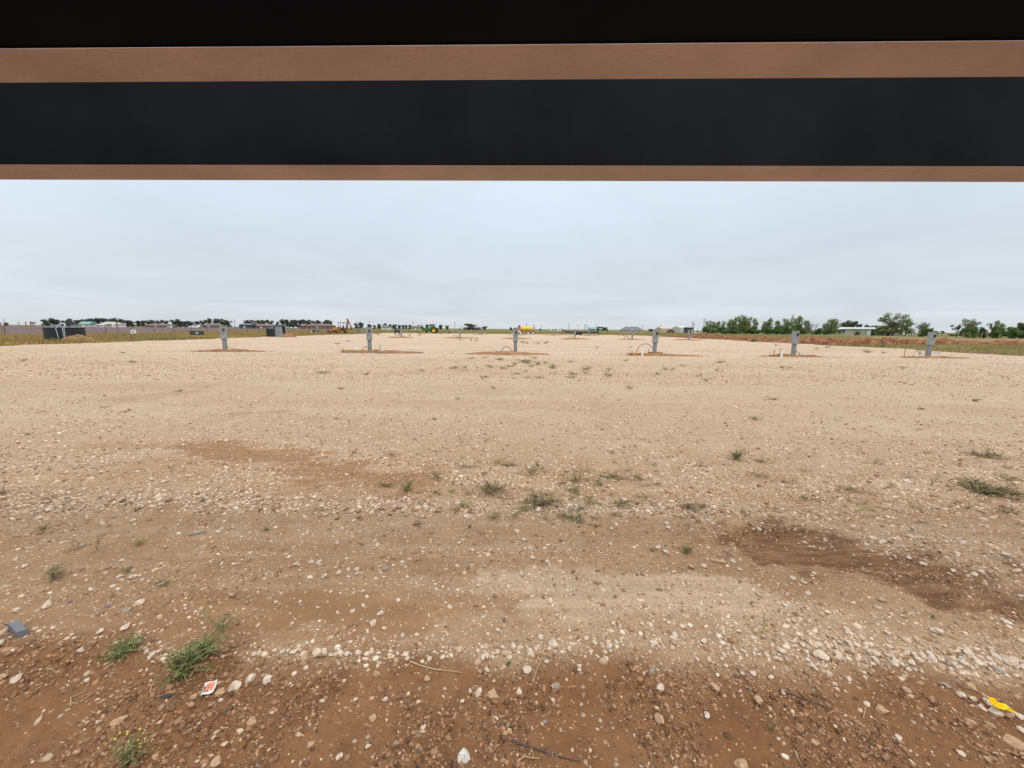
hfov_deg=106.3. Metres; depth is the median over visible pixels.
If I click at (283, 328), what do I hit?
water tank
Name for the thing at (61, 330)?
water tank
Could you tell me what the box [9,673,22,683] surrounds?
stone
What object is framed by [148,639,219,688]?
grass clump
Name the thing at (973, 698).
stone
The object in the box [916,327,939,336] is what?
bush
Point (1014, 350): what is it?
grass
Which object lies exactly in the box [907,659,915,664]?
stone
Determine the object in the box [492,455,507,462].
weed
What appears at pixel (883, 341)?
dirt heap
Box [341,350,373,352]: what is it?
form board
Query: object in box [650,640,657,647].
stone
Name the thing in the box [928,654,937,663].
stone
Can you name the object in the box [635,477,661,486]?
weed
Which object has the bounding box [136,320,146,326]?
dark tree
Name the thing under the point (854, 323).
round tree
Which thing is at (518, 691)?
stone
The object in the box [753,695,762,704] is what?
stone
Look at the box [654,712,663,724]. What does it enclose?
stone
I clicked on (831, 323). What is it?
leafy tree
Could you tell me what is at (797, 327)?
bush
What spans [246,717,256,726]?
stone
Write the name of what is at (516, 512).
weed
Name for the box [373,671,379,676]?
stone
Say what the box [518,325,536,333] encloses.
tank sprayer
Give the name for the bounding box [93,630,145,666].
weed
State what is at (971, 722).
stone
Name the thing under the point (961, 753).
stone
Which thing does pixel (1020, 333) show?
bush
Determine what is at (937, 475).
weed
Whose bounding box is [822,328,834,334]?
bush
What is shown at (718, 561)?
wood piece
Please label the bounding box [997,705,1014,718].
stone
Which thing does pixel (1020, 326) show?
round tree
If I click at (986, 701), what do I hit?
stone
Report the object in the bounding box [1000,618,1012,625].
stone
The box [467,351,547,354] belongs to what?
dirt pad
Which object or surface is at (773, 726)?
weed
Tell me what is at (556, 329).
house
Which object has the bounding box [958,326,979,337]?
bush
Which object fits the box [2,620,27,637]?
foam block
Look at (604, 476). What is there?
weed
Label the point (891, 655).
stone
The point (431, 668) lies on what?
straw
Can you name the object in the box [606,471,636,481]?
weed
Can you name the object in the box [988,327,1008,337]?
bush
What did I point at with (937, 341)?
dirt heap
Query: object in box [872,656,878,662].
stone
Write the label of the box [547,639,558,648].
stone
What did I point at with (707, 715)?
stone
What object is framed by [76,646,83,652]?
stone
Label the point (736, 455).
weed
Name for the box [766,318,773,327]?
leafy tree
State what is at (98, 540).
dry stalk
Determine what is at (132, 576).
stone
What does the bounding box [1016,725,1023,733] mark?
stone
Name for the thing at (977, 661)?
stone
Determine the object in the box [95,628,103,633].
stone
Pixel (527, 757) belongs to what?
twig
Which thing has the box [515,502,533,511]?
weed
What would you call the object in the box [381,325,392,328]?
house
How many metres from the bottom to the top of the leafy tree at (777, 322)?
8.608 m
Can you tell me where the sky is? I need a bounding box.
[0,180,1023,332]
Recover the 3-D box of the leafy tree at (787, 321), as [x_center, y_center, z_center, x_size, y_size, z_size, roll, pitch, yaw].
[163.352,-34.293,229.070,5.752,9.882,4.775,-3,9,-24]
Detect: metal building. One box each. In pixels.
[655,327,672,332]
[672,326,687,332]
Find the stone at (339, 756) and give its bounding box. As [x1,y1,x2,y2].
[336,752,342,760]
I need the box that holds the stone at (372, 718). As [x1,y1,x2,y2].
[368,714,375,722]
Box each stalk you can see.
[90,520,117,550]
[855,505,909,513]
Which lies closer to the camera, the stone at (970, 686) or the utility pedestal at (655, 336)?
the stone at (970, 686)
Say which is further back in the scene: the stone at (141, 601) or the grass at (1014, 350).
the grass at (1014, 350)
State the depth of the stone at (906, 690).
1.67 m
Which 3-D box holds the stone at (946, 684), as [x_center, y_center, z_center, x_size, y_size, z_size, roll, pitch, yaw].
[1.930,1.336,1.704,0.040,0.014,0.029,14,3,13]
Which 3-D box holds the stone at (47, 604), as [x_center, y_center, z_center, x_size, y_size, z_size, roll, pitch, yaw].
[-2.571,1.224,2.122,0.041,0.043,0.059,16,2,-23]
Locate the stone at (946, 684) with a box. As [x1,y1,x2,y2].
[940,681,952,687]
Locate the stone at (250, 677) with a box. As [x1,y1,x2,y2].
[245,673,255,682]
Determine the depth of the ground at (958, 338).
208.50 m
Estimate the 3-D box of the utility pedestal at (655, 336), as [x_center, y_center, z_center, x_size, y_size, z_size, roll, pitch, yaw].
[9.003,-2.603,24.111,0.322,1.604,0.372,1,8,3]
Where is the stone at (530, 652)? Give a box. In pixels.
[527,647,533,656]
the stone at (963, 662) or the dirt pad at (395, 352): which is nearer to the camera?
the stone at (963, 662)
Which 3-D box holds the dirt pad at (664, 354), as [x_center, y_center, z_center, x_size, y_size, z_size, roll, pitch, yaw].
[9.371,-1.786,23.675,5.500,0.198,1.125,1,8,0]
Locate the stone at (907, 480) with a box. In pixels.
[904,478,912,483]
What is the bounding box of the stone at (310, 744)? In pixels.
[307,741,313,748]
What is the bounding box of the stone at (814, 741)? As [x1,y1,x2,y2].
[811,738,818,745]
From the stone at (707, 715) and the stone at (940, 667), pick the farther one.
the stone at (940, 667)
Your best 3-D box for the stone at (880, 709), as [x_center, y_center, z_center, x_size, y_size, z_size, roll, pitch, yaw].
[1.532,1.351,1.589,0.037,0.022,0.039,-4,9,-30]
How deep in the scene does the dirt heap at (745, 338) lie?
69.22 m
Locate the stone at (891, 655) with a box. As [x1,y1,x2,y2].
[888,653,894,658]
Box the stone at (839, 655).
[835,650,842,660]
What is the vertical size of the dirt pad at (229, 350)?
0.238 m
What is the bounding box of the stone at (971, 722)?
[964,718,976,725]
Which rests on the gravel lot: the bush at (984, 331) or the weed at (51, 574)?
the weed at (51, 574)
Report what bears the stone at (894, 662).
on the gravel lot
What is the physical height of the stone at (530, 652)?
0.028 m
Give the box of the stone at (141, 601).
[132,598,144,606]
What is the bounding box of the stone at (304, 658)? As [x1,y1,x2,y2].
[300,653,307,661]
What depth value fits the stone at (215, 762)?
1.36 m
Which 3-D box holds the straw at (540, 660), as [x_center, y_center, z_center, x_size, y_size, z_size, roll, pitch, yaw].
[0.132,1.310,1.820,0.013,0.027,0.300,3,9,17]
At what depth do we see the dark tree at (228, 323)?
427.40 m
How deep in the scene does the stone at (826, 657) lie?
1.81 m
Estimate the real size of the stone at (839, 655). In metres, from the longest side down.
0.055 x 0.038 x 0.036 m
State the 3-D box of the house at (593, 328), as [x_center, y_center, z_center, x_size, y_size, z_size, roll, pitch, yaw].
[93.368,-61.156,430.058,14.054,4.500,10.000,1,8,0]
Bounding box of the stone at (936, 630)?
[929,627,942,634]
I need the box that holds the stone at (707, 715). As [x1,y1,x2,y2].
[704,711,709,718]
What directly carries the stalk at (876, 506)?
on the gravel lot
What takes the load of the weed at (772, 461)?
on the gravel lot
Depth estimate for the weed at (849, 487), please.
3.83 m
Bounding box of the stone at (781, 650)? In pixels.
[777,647,785,653]
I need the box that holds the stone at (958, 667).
[954,665,962,669]
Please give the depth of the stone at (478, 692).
1.65 m
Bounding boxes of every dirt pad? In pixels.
[194,349,265,351]
[367,350,423,353]
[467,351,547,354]
[632,353,699,355]
[764,354,823,356]
[916,356,966,357]
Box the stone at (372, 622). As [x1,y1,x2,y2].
[370,619,375,626]
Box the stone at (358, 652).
[355,649,361,656]
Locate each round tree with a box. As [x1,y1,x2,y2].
[464,323,476,329]
[841,320,851,332]
[849,321,858,326]
[1017,322,1023,336]
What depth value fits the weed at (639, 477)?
3.99 m
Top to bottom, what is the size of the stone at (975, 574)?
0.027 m
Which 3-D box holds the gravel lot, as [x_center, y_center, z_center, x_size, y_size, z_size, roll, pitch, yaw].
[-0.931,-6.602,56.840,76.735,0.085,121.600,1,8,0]
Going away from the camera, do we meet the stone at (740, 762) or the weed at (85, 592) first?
the stone at (740, 762)
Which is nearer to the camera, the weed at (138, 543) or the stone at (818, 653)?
the stone at (818, 653)
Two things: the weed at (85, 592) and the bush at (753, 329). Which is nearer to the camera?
the weed at (85, 592)
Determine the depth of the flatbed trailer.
108.00 m
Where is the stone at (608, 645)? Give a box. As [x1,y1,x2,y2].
[606,643,612,648]
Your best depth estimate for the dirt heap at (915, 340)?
51.15 m
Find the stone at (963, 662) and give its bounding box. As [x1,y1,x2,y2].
[960,659,969,665]
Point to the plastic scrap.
(994, 702)
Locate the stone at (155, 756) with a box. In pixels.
[152,753,158,759]
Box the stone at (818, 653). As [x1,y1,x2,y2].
[812,649,825,659]
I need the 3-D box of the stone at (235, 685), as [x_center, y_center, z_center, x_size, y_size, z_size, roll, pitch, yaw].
[-1.197,1.305,1.659,0.049,0.038,0.047,1,8,4]
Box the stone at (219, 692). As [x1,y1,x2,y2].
[213,687,224,697]
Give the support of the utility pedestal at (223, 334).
on the gravel lot
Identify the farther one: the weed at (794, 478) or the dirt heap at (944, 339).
the dirt heap at (944, 339)
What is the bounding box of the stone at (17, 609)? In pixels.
[12,607,21,611]
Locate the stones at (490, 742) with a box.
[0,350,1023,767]
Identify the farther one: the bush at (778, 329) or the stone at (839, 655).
the bush at (778, 329)
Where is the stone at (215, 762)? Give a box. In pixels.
[210,755,221,767]
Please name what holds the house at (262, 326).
on the ground at (958, 338)
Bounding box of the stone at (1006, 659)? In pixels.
[1002,655,1018,665]
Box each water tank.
[42,322,85,339]
[266,326,277,336]
[272,324,286,334]
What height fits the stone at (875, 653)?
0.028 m
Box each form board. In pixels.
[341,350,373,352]
[627,353,661,354]
[769,354,816,356]
[901,356,939,357]
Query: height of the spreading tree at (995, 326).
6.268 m
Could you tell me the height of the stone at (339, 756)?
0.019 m
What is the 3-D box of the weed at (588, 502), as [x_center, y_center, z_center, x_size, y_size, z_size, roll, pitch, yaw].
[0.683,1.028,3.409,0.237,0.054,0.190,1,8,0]
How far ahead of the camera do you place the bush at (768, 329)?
214.31 m
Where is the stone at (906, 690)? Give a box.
[902,686,911,694]
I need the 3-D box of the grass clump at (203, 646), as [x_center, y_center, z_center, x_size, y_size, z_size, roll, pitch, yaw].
[-1.401,1.205,1.798,0.179,0.084,0.197,7,11,39]
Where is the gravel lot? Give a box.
[0,333,1023,767]
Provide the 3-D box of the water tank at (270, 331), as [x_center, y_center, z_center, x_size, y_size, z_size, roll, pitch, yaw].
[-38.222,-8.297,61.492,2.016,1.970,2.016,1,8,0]
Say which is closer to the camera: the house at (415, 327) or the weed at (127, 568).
the weed at (127, 568)
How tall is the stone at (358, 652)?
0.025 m
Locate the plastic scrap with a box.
[988,697,1015,712]
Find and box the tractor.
[422,324,437,332]
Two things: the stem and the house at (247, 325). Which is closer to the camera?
the stem
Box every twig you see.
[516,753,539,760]
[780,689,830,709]
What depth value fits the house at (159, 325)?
381.32 m
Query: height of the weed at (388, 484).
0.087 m
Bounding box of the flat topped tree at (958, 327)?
[951,324,960,337]
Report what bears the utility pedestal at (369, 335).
on the gravel lot
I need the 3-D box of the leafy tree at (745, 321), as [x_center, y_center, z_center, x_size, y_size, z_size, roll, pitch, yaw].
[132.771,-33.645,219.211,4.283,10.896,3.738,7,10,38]
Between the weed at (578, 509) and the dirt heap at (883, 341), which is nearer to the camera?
the weed at (578, 509)
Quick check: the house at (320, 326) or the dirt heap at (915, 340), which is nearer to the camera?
the dirt heap at (915, 340)
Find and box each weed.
[40,561,71,580]
[63,534,93,550]
[74,581,91,594]
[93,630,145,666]
[106,728,155,767]
[117,565,132,572]
[130,539,147,545]
[200,609,240,633]
[369,480,397,487]
[395,479,415,491]
[427,470,446,478]
[450,498,473,507]
[455,462,475,468]
[469,477,512,494]
[485,510,500,518]
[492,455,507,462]
[498,508,527,516]
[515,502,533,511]
[517,489,563,509]
[518,470,542,476]
[524,465,540,472]
[554,511,588,523]
[556,482,586,491]
[566,460,595,482]
[568,505,587,510]
[579,495,602,504]
[589,475,603,485]
[593,472,617,478]
[605,469,633,478]
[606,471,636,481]
[609,497,636,509]
[631,473,651,482]
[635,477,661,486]
[676,544,693,552]
[680,500,711,511]
[725,446,748,459]
[751,458,775,463]
[768,718,778,728]
[791,473,810,483]
[836,484,857,491]
[932,469,942,480]
[949,475,1023,501]
[950,496,968,503]
[960,449,1017,459]
[990,472,1023,481]
[991,506,1017,515]
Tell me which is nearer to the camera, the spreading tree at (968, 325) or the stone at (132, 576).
the stone at (132, 576)
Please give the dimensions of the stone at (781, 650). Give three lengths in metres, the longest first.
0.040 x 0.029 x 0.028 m
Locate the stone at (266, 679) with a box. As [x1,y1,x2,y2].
[262,674,271,685]
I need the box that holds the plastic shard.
[153,693,172,699]
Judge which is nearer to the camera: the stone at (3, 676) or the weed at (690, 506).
the stone at (3, 676)
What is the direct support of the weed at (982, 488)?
on the gravel lot
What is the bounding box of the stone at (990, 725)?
[984,721,996,728]
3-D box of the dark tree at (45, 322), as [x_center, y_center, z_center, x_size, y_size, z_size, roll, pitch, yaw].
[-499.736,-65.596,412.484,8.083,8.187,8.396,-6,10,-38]
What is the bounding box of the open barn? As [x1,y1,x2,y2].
[683,327,692,332]
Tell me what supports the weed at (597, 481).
on the gravel lot
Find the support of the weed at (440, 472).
on the gravel lot
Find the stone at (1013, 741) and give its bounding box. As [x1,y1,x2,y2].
[1002,734,1023,750]
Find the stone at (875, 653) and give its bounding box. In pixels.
[866,649,880,656]
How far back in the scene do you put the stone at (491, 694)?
1.64 m
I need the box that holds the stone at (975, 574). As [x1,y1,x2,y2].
[970,572,977,576]
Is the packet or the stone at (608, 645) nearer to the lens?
the packet
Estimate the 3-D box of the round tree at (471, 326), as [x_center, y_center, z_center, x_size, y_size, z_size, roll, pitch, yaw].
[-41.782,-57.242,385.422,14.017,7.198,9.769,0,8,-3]
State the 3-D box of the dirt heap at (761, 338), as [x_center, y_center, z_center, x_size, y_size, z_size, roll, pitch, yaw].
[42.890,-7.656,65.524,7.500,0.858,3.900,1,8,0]
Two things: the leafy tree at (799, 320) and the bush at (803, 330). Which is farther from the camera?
the leafy tree at (799, 320)
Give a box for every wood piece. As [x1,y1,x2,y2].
[188,530,205,535]
[711,558,724,563]
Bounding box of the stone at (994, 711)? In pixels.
[988,705,1003,716]
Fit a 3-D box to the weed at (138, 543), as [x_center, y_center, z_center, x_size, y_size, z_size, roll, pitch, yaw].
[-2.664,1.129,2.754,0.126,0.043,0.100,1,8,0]
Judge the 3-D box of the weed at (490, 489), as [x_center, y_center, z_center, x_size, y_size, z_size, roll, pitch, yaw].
[-0.199,0.973,3.714,0.439,0.113,0.339,-2,9,-19]
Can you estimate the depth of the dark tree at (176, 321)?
406.23 m
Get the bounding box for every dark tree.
[40,319,50,325]
[47,318,55,324]
[86,318,96,321]
[122,320,135,326]
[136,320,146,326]
[170,319,180,326]
[184,321,194,326]
[216,319,226,325]
[225,320,231,326]
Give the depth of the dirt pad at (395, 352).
23.62 m
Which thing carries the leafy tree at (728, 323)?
on the ground at (958, 338)
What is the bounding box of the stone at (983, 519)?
[979,517,987,521]
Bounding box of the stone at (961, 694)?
[956,691,966,698]
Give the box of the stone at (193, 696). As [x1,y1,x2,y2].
[190,693,196,699]
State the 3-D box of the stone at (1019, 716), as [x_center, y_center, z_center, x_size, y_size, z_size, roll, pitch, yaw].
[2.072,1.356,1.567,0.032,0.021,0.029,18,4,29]
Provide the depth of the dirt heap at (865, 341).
49.03 m
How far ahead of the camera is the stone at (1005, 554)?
2.66 m
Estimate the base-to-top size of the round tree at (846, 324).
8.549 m
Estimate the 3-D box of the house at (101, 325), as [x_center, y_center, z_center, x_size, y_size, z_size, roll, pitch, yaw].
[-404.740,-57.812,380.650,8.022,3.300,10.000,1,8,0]
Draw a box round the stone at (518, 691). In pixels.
[516,687,521,694]
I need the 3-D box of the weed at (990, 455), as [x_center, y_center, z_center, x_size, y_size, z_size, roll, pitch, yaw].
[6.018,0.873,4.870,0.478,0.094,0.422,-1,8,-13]
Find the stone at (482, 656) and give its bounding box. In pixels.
[480,652,488,659]
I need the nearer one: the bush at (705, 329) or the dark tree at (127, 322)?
the bush at (705, 329)
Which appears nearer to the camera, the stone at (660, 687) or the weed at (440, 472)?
the stone at (660, 687)
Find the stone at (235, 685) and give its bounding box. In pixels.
[228,680,241,691]
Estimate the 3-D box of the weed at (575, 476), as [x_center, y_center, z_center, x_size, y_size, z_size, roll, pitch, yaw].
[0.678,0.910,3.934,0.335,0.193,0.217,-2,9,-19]
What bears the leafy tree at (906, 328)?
on the ground at (958, 338)
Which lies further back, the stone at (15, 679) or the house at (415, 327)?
the house at (415, 327)
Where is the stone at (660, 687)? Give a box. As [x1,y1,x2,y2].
[656,683,663,691]
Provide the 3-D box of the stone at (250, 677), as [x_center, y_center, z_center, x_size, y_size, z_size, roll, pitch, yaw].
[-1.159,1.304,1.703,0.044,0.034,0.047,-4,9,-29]
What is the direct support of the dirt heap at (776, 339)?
on the ground at (958, 338)
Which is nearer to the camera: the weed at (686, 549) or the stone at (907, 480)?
the weed at (686, 549)
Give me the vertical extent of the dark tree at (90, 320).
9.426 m
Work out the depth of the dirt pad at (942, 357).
23.55 m
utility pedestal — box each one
[219,326,227,348]
[366,327,371,349]
[513,328,517,351]
[652,330,658,352]
[791,331,799,354]
[925,332,937,355]
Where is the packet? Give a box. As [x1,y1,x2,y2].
[200,679,217,695]
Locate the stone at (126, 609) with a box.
[122,607,131,612]
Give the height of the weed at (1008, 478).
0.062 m
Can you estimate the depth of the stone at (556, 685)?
1.69 m
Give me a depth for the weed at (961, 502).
3.50 m
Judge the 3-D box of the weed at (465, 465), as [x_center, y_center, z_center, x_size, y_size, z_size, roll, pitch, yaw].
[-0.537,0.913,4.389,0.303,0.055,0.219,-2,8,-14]
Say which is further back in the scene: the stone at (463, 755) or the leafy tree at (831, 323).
the leafy tree at (831, 323)
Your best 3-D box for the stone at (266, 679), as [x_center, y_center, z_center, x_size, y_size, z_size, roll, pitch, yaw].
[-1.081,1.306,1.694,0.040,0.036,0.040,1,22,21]
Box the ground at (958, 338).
[2,325,1023,355]
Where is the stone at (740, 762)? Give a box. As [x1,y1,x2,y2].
[733,758,747,767]
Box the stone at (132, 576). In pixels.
[128,574,136,578]
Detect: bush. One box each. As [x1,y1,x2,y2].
[701,326,712,332]
[715,326,725,333]
[726,325,738,333]
[749,326,758,333]
[761,326,771,333]
[772,326,783,333]
[781,325,793,333]
[793,324,802,330]
[799,328,808,334]
[814,328,826,334]
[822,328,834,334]
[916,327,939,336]
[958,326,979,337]
[978,327,987,337]
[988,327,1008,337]
[1002,327,1019,338]
[1012,330,1023,338]
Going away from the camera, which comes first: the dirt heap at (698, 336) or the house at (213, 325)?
the dirt heap at (698, 336)
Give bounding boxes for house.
[78,322,97,326]
[95,324,107,326]
[101,322,118,326]
[144,324,176,327]
[202,323,224,327]
[238,323,256,328]
[255,324,274,328]
[305,324,335,328]
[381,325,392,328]
[411,326,420,329]
[463,327,481,329]
[549,328,561,330]
[588,327,601,330]
[620,327,643,331]
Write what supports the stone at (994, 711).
on the gravel lot
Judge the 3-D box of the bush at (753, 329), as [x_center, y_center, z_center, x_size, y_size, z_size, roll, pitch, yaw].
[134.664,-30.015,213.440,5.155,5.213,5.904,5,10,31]
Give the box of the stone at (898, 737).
[894,733,901,741]
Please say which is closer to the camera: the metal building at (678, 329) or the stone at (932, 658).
the stone at (932, 658)
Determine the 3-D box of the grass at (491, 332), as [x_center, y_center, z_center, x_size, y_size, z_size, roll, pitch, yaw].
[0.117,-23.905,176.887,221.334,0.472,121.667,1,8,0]
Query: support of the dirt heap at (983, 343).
on the ground at (958, 338)
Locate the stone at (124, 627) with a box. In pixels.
[119,622,129,630]
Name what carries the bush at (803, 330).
on the ground at (958, 338)
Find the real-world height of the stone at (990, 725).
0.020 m
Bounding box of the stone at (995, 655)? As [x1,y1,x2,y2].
[990,652,1002,661]
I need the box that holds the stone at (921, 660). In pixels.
[913,656,924,662]
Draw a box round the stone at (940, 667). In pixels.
[934,663,945,671]
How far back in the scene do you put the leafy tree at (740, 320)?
223.95 m
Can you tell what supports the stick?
on the gravel lot
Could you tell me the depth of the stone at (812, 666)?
1.78 m
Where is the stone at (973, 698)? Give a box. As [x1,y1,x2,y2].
[969,696,977,701]
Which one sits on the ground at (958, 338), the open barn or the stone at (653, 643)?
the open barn
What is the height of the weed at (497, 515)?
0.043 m
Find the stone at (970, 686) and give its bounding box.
[963,682,977,691]
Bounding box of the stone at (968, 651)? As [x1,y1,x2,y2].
[963,646,973,656]
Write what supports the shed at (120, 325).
on the ground at (958, 338)
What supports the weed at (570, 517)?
on the gravel lot
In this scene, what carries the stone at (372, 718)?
on the gravel lot
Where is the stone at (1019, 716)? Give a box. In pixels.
[1015,712,1023,720]
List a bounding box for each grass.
[0,331,398,345]
[163,330,872,337]
[602,333,1023,355]
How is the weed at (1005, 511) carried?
on the gravel lot
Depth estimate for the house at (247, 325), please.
336.68 m
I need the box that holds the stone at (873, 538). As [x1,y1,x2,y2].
[869,535,877,540]
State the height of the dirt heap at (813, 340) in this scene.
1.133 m
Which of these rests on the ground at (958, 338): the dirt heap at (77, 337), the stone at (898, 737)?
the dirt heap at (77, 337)
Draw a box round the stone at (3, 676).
[0,673,8,680]
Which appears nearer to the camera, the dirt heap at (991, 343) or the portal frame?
the portal frame
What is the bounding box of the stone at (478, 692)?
[475,688,481,696]
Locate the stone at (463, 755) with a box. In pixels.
[457,748,470,763]
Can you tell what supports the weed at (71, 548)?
on the gravel lot
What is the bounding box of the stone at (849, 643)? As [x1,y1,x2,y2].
[845,639,852,646]
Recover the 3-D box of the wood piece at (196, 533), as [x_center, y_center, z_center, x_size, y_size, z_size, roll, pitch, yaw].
[-2.365,1.121,2.885,0.102,0.018,0.020,-3,9,-24]
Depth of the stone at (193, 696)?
1.59 m
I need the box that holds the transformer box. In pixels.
[190,331,203,335]
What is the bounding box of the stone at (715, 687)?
[710,682,719,691]
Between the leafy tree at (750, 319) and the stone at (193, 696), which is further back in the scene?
the leafy tree at (750, 319)
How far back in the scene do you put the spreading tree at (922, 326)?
156.19 m
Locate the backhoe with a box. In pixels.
[327,319,352,332]
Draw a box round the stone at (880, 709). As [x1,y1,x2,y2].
[875,704,889,713]
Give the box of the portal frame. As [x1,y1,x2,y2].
[0,0,1023,181]
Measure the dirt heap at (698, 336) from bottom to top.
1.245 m
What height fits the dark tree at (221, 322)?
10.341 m
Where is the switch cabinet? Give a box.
[277,327,281,336]
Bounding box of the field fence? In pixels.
[0,324,356,333]
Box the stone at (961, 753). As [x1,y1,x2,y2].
[956,750,965,756]
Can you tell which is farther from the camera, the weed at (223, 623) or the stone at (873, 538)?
the stone at (873, 538)
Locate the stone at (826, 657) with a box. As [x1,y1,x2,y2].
[820,654,829,661]
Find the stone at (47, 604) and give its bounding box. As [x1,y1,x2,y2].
[41,600,51,609]
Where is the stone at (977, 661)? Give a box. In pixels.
[972,658,983,666]
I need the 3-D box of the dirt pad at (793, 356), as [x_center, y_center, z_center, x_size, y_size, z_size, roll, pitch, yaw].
[17.348,-1.720,23.674,4.750,0.205,1.050,1,8,0]
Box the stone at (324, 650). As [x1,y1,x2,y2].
[322,648,326,654]
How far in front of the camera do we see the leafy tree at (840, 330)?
223.87 m
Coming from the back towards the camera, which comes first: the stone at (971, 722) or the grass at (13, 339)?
the grass at (13, 339)
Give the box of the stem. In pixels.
[754,612,765,633]
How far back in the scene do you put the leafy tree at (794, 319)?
239.89 m
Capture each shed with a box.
[112,323,126,326]
[838,327,901,335]
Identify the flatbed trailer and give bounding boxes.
[561,326,607,334]
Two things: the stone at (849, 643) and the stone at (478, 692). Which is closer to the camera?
the stone at (478, 692)
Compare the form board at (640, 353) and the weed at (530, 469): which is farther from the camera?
the form board at (640, 353)
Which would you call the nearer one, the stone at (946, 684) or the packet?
the packet
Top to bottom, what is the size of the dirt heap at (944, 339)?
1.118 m
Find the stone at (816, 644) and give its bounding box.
[813,642,820,647]
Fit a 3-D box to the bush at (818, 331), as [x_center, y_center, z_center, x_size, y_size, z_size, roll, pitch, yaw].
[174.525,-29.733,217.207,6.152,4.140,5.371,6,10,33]
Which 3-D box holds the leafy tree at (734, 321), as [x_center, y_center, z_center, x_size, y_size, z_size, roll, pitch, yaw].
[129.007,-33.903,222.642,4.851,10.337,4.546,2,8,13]
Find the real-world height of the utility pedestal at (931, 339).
1.604 m
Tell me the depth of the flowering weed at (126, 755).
1.34 m
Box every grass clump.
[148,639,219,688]
[189,628,235,661]
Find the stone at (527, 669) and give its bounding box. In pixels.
[522,666,531,673]
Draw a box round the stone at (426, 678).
[424,675,429,681]
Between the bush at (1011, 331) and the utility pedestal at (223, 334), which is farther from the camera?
the bush at (1011, 331)
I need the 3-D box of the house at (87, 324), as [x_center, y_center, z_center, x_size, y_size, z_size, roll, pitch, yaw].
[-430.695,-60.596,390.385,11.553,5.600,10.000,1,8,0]
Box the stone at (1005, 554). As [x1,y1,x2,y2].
[1002,552,1011,558]
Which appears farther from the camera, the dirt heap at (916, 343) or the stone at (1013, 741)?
the dirt heap at (916, 343)
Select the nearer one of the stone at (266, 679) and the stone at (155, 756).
the stone at (155, 756)
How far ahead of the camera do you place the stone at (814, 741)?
1.45 m
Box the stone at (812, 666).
[807,663,817,670]
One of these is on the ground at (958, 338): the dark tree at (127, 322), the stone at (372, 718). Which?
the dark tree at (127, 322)
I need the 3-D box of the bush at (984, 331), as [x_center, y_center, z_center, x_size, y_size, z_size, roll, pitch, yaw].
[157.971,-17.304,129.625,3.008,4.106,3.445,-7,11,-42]
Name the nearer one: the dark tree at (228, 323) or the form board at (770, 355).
the form board at (770, 355)
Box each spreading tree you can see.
[873,312,909,335]
[915,323,929,333]
[957,318,981,336]
[986,320,1000,337]
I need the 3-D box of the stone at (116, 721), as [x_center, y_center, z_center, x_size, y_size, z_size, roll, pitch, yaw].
[-1.550,1.326,1.512,0.056,0.018,0.037,-4,13,-23]
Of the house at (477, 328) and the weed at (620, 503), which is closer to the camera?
the weed at (620, 503)
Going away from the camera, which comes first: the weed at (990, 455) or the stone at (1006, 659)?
the stone at (1006, 659)
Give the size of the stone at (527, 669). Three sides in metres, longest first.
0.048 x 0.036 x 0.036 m
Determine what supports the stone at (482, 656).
on the gravel lot
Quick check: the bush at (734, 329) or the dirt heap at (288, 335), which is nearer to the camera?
the dirt heap at (288, 335)
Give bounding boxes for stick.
[510,739,580,761]
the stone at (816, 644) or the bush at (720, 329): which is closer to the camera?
the stone at (816, 644)
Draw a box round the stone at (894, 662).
[890,658,899,667]
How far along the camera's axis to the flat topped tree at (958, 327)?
131.69 m
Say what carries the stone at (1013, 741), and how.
on the gravel lot
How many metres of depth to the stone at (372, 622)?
2.02 m
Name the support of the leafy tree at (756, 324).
on the ground at (958, 338)
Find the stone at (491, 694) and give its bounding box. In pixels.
[486,689,498,699]
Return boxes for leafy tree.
[705,321,713,329]
[726,319,732,333]
[731,317,738,326]
[738,314,743,332]
[740,315,748,333]
[746,317,752,327]
[752,318,758,328]
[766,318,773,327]
[774,320,781,330]
[782,318,790,328]
[790,317,796,328]
[794,315,803,330]
[803,320,810,331]
[825,318,838,334]
[837,324,842,333]
[873,325,884,334]
[898,318,915,335]
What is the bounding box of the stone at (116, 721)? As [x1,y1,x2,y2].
[109,715,127,726]
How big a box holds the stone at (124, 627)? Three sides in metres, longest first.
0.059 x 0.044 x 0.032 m
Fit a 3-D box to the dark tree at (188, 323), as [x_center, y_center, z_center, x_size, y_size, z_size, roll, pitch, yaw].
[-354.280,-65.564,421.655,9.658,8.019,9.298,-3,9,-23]
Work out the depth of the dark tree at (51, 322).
429.04 m
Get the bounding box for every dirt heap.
[61,334,96,342]
[282,333,296,336]
[687,333,718,338]
[720,336,740,339]
[732,336,759,339]
[745,337,771,340]
[759,338,790,341]
[786,336,813,343]
[799,337,839,343]
[816,341,844,344]
[841,339,856,344]
[850,338,883,344]
[871,338,895,344]
[879,337,910,345]
[906,338,925,343]
[909,342,922,345]
[920,339,942,343]
[936,338,951,341]
[940,340,980,344]
[972,340,989,344]
[988,342,1003,345]
[993,340,1022,345]
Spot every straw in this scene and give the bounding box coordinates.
[69,684,90,705]
[409,661,461,672]
[531,638,545,685]
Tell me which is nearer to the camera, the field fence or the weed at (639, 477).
the weed at (639, 477)
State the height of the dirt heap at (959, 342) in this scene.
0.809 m
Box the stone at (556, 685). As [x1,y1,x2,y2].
[551,682,559,688]
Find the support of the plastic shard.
on the gravel lot
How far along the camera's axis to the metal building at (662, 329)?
297.46 m
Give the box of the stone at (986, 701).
[982,697,991,705]
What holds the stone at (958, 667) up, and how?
on the gravel lot

